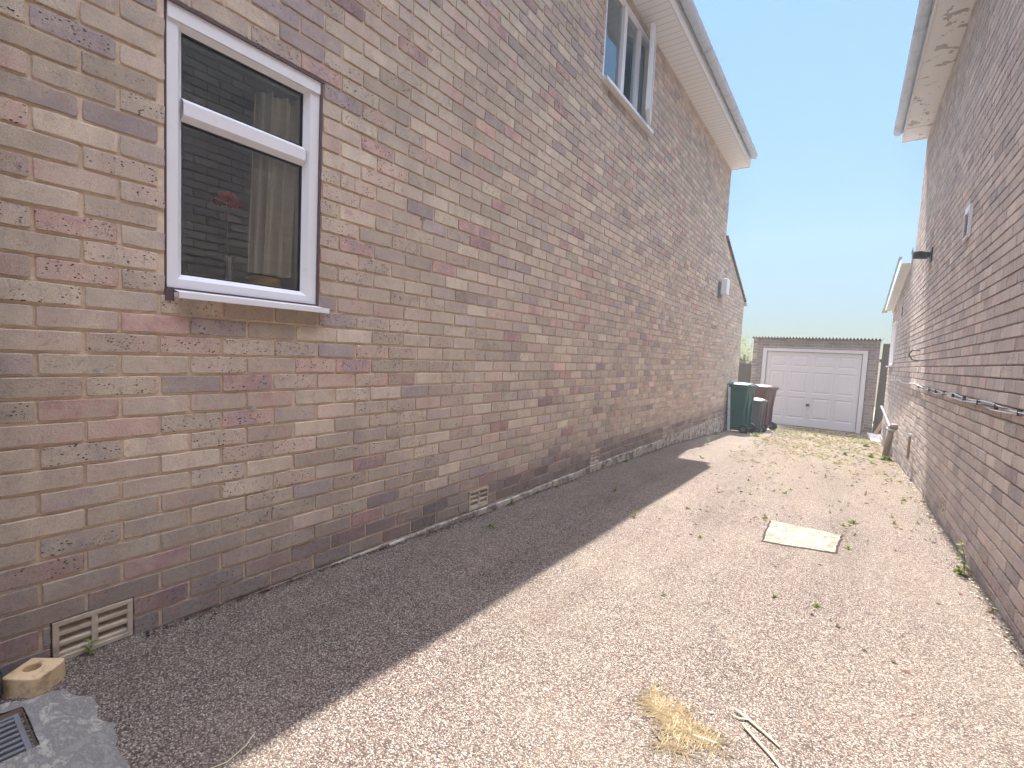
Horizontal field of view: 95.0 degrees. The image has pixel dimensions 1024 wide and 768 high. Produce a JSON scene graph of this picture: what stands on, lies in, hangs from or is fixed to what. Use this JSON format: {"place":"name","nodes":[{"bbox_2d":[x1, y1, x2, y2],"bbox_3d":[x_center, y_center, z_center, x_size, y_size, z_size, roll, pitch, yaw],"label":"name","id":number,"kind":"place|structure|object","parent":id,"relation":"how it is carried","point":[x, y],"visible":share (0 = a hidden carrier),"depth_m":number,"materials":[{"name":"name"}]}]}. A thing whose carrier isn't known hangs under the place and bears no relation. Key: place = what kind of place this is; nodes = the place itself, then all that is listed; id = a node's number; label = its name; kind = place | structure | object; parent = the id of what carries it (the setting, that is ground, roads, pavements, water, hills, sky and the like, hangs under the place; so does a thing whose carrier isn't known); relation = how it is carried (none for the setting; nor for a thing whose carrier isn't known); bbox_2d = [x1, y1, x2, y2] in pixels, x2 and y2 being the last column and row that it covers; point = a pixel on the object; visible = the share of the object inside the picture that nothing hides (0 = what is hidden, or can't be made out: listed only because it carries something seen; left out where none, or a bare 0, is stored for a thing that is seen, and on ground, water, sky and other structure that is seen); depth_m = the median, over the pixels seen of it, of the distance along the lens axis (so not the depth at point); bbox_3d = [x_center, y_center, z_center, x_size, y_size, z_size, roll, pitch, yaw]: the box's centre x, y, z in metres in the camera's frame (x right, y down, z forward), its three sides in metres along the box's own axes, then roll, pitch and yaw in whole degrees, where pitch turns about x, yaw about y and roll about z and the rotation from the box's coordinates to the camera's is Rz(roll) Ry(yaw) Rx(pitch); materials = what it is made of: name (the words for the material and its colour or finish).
{"place":"outdoors","nodes":[
{"label":"outdoors","id":0,"kind":"place"},
{"bbox_2d":[222,255,234,280],"bbox_3d":[-1.232,-0.489,2.039,0.056,0.133,0.056,6,5,35],"label":"bud vase","id":1,"kind":"object","parent":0,"point":[232,259],"visible":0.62,"depth_m":2.04,"materials":[{"name":"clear glass"}]},
{"bbox_2d":[213,191,241,279],"bbox_3d":[-1.227,-0.629,2.019,0.113,0.385,0.108,6,5,35],"label":"artificial flower","id":2,"kind":"object","parent":1,"relation":"in","point":[229,198],"visible":0.99,"depth_m":2.00,"materials":[{"name":"red fabric"}]},
{"bbox_2d":[245,275,280,286],"bbox_3d":[-1.154,-0.460,2.175,0.144,0.064,0.144,6,5,35],"label":"yellow bowl","id":3,"kind":"object","parent":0,"point":[265,280],"visible":0.41,"depth_m":2.12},
{"bbox_2d":[0,424,1023,767],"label":"driveway","id":4,"kind":"structure","parent":0,"point":[564,634],"depth_m":1.88,"materials":[{"name":"beige gravel"}]},
{"bbox_2d":[1,658,65,697],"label":"half brick","id":5,"kind":"object","parent":4,"relation":"on","point":[33,677],"visible":0.98,"depth_m":1.44,"materials":[{"name":"beige brick"}]},
{"bbox_2d":[0,690,129,767],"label":"drain surround","id":6,"kind":"object","parent":4,"relation":"on","point":[71,730],"visible":1,"depth_m":1.27,"materials":[{"name":"grey concrete"}]},
{"bbox_2d":[79,639,98,654],"bbox_3d":[-1.456,0.905,1.619,0.044,0.056,0.039,2,4,-6],"label":"weed","id":7,"kind":"object","parent":4,"relation":"on","point":[88,647],"visible":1,"depth_m":1.61,"materials":[{"name":"green plant"}]},
{"bbox_2d":[211,731,255,767],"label":"dry stick","id":8,"kind":"object","parent":4,"relation":"on","point":[235,754],"visible":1,"depth_m":1.27,"materials":[{"name":"grey wood"}]},
{"bbox_2d":[145,426,1023,678],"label":"leaf litter","id":9,"kind":"object","parent":4,"relation":"on","point":[300,578],"visible":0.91,"depth_m":4.21,"materials":[{"name":"green plant"}]},
{"bbox_2d":[627,676,742,767],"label":"straw clump","id":10,"kind":"object","parent":4,"relation":"on","point":[667,714],"visible":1,"depth_m":1.46,"materials":[{"name":"beige plant"}]},
{"bbox_2d":[695,735,718,743],"bbox_3d":[0.587,1.074,1.416,0.078,0.009,0.007,4,4,21],"label":"dry stick","id":11,"kind":"object","parent":10,"relation":"on","point":[706,739],"visible":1,"depth_m":1.41,"materials":[{"name":"beige wood"}]},
{"bbox_2d":[727,385,730,430],"bbox_3d":[4.692,0.523,10.129,0.103,1.021,0.090,6,5,35],"label":"pale board","id":12,"kind":"object","parent":4,"relation":"on","point":[728,411],"visible":0.85,"depth_m":10.09,"materials":[{"name":"white wood"}]},
{"bbox_2d":[727,382,758,433],"bbox_3d":[4.955,0.503,10.118,0.497,1.082,0.522,-1,5,-40],"label":"wheelie bin","id":13,"kind":"object","parent":4,"relation":"on","point":[742,399],"visible":0.98,"depth_m":9.98,"materials":[{"name":"green plastic"}]},
{"bbox_2d":[731,708,779,747],"bbox_3d":[0.778,1.085,1.487,0.048,0.009,0.159,0,5,-35],"label":"dry stick","id":14,"kind":"object","parent":4,"relation":"on","point":[745,716],"visible":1,"depth_m":1.50,"materials":[{"name":"beige wood"}]},
{"bbox_2d":[751,398,767,432],"bbox_3d":[5.509,0.693,10.530,0.300,0.763,0.334,0,5,-35],"label":"wheelie bin","id":15,"kind":"object","parent":4,"relation":"on","point":[758,409],"visible":0.77,"depth_m":10.43,"materials":[{"name":"grey plastic"}]},
{"bbox_2d":[742,723,781,767],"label":"dry stick","id":16,"kind":"object","parent":4,"relation":"on","point":[762,747],"visible":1,"depth_m":1.40,"materials":[{"name":"beige wood"}]},
{"bbox_2d":[754,384,778,429],"bbox_3d":[5.965,0.547,11.240,0.562,1.082,0.600,0,5,-34],"label":"wheelie bin","id":17,"kind":"object","parent":4,"relation":"on","point":[766,392],"visible":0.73,"depth_m":11.04,"materials":[{"name":"red plastic"}]},
{"bbox_2d":[761,520,842,553],"bbox_3d":[2.031,1.089,3.281,0.475,0.032,0.561,6,5,35],"label":"manhole cover","id":18,"kind":"object","parent":4,"relation":"on","point":[789,535],"visible":0.93,"depth_m":3.27,"materials":[{"name":"beige concrete"}]},
{"bbox_2d":[730,425,901,484],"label":"ground weeds","id":19,"kind":"object","parent":4,"relation":"on","point":[823,439],"visible":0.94,"depth_m":9.54,"materials":[{"name":"green plant"}]},
{"bbox_2d":[873,421,881,433],"bbox_3d":[9.410,1.097,12.001,0.263,0.509,0.030,6,5,35],"label":"timber offcut","id":20,"kind":"object","parent":4,"relation":"on","point":[878,428],"visible":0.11,"depth_m":12.00,"materials":[{"name":"brown wood"}]},
{"bbox_2d":[878,455,891,460],"bbox_3d":[5.849,1.159,7.344,0.200,0.098,0.186,6,5,35],"label":"weed","id":21,"kind":"object","parent":4,"relation":"on","point":[883,457],"visible":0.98,"depth_m":7.34,"materials":[{"name":"green plant"}]},
{"bbox_2d":[953,567,967,577],"bbox_3d":[2.696,1.126,2.824,0.055,0.042,0.102,5,4,28],"label":"weed","id":22,"kind":"object","parent":4,"relation":"on","point":[957,571],"visible":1,"depth_m":2.83,"materials":[{"name":"green plant"}]},
{"bbox_2d":[956,542,971,573],"bbox_3d":[2.725,1.045,2.831,0.091,0.200,0.074,6,5,35],"label":"weed","id":23,"kind":"object","parent":4,"relation":"on","point":[963,552],"visible":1,"depth_m":2.83,"materials":[{"name":"green plant"}]},
{"bbox_2d":[693,0,927,407],"label":"sky","id":24,"kind":"structure","parent":0,"point":[820,223],"materials":[{"name":"blue"}]},
{"bbox_2d":[781,408,874,432],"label":"ground","id":25,"kind":"structure","parent":0,"point":[836,430],"depth_m":13.57,"materials":[{"name":"beige concrete"}]},
{"bbox_2d":[0,0,757,696],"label":"brick house","id":26,"kind":"structure","parent":25,"relation":"on","point":[514,264],"depth_m":2.37,"materials":[{"name":"brick"}]},
{"bbox_2d":[164,0,329,313],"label":"window","id":27,"kind":"structure","parent":26,"relation":"in","point":[300,292],"depth_m":1.92,"materials":[{"name":"white plastic"}]},
{"bbox_2d":[247,92,296,277],"bbox_3d":[-1.076,-0.893,2.138,0.084,0.790,0.204,6,5,35],"label":"curtain","id":28,"kind":"object","parent":26,"relation":"hanging from","point":[273,250],"visible":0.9,"depth_m":2.13,"materials":[{"name":"beige fabric"}]},
{"bbox_2d":[602,0,655,133],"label":"window","id":29,"kind":"structure","parent":26,"relation":"in","point":[626,16],"depth_m":4.96,"materials":[{"name":"white plastic"}]},
{"bbox_2d":[717,269,729,297],"bbox_3d":[3.974,-1.885,8.778,0.139,0.530,0.300,6,5,35],"label":"wall light","id":30,"kind":"object","parent":26,"relation":"attached to","point":[723,286],"visible":1,"depth_m":8.72,"materials":[{"name":"white plastic"}]},
{"bbox_2d":[738,363,751,382],"bbox_3d":[5.971,0.127,14.959,2.960,1.726,0.077,6,5,35],"label":"wooden fence","id":31,"kind":"object","parent":25,"relation":"on","point":[744,371],"visible":0.06,"depth_m":14.15,"materials":[{"name":"wood"}]},
{"bbox_2d":[739,328,752,379],"bbox_3d":[9.179,-0.756,18.650,2.701,3.602,3.258,0,5,-33],"label":"garden tree","id":32,"kind":"object","parent":25,"relation":"on","point":[744,357],"visible":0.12,"depth_m":18.48,"materials":[{"name":"green plant"}]},
{"bbox_2d":[750,336,883,433],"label":"garage","id":33,"kind":"structure","parent":25,"relation":"on","point":[826,383],"depth_m":12.81,"materials":[{"name":"grey brick"}]},
{"bbox_2d":[765,351,862,431],"bbox_3d":[8.197,0.167,12.928,2.200,2.055,0.080,6,5,35],"label":"door","id":34,"kind":"structure","parent":33,"relation":"in","point":[822,388],"depth_m":12.87,"materials":[{"name":"paint"}]},
{"bbox_2d":[872,344,889,433],"bbox_3d":[9.641,0.163,12.151,0.312,2.404,0.076,6,5,35],"label":"wooden fence","id":35,"kind":"object","parent":25,"relation":"on","point":[880,401],"visible":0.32,"depth_m":12.15,"materials":[{"name":"brown wood"}]},
{"bbox_2d":[880,0,1023,648],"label":"brick house","id":36,"kind":"structure","parent":25,"relation":"on","point":[952,437],"depth_m":3.75,"materials":[{"name":"brick"}]},
{"bbox_2d":[886,321,896,366],"bbox_3d":[7.807,-0.803,9.591,0.140,0.920,0.880,6,5,35],"label":"window","id":37,"kind":"structure","parent":36,"relation":"in","point":[895,324],"depth_m":9.85,"materials":[{"name":"white plastic"}]},
{"bbox_2d":[913,247,932,261],"bbox_3d":[5.079,-1.567,5.742,0.184,0.157,0.260,10,8,60],"label":"security camera","id":38,"kind":"object","parent":36,"relation":"attached to","point":[922,255],"visible":1,"depth_m":5.71,"materials":[{"name":"black plastic"}]},
{"bbox_2d":[867,433,880,441],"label":"path","id":39,"kind":"structure","parent":0,"point":[874,437],"depth_m":11.16,"materials":[{"name":"concrete"}]}
]}

